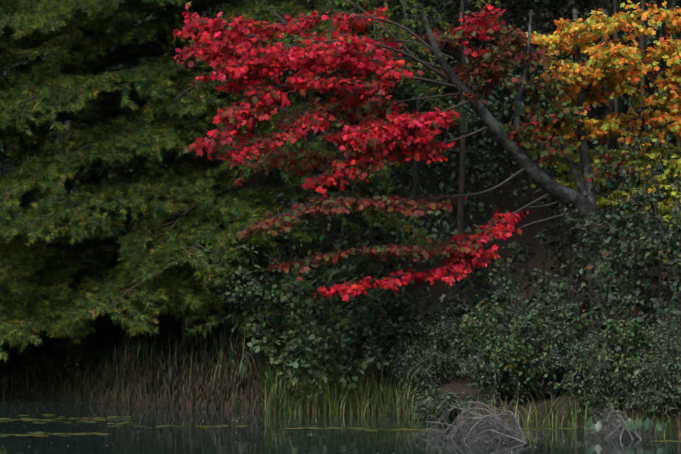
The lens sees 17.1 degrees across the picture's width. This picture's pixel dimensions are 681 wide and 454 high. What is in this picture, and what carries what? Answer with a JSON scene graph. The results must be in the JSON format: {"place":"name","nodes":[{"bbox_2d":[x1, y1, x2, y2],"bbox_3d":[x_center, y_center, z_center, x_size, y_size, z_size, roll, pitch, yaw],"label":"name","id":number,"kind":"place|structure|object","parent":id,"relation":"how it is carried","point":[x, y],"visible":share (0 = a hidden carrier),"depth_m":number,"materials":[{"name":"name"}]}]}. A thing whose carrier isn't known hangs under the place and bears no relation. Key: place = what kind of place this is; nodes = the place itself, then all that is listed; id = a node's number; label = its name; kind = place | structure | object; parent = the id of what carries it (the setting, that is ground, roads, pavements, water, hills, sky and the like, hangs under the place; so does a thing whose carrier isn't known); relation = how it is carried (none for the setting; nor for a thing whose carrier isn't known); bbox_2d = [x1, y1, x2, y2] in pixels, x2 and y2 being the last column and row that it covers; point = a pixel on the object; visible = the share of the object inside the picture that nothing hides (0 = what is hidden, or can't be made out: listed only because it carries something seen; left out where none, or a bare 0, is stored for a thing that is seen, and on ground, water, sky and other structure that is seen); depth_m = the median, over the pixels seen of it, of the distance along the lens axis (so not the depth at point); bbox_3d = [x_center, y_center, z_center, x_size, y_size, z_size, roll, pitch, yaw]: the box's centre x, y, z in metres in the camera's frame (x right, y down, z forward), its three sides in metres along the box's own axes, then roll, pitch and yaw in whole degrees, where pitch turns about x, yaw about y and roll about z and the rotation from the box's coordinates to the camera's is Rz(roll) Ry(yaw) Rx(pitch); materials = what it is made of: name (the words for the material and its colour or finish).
{"place":"outdoors","nodes":[
{"label":"outdoors","id":0,"kind":"place"},
{"bbox_2d":[0,396,680,453],"bbox_3d":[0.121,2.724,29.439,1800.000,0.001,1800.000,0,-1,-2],"label":"pond water","id":1,"kind":"structure","parent":0,"point":[261,433],"depth_m":29.72,"materials":[{"name":"grey liquid"}]},
{"bbox_2d":[0,414,677,441],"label":"pond plants","id":2,"kind":"object","parent":1,"relation":"on","point":[647,423],"visible":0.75,"depth_m":30.03,"materials":[{"name":"green plant"}]},
{"bbox_2d":[408,387,661,442],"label":"dead branches","id":3,"kind":"object","parent":1,"relation":"on","point":[494,430],"visible":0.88,"depth_m":29.08,"materials":[{"name":"grey wood"}]},
{"bbox_2d":[0,0,680,434],"bbox_3d":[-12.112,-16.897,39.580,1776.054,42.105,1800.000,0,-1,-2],"label":"terrain","id":4,"kind":"structure","parent":0,"point":[438,288],"depth_m":42.40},
{"bbox_2d":[0,0,500,378],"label":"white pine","id":5,"kind":"object","parent":4,"relation":"on","point":[119,264],"depth_m":38.18,"materials":[{"name":"plant"}]},
{"bbox_2d":[0,126,680,439],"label":"shrub","id":6,"kind":"object","parent":4,"relation":"on","point":[334,271],"depth_m":34.25,"materials":[{"name":"green plant"}]},
{"bbox_2d":[0,0,680,338],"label":"forest","id":7,"kind":"object","parent":4,"relation":"on","point":[512,8],"depth_m":43.11,"materials":[{"name":"green plant"}]},
{"bbox_2d":[0,304,680,436],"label":"shore grass","id":8,"kind":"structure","parent":4,"relation":"on","point":[225,335],"depth_m":36.47,"materials":[{"name":"green plant"}]},
{"bbox_2d":[170,0,680,324],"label":"maple","id":9,"kind":"object","parent":4,"relation":"on","point":[398,122],"depth_m":34.45,"materials":[{"name":"red plant"}]}
]}

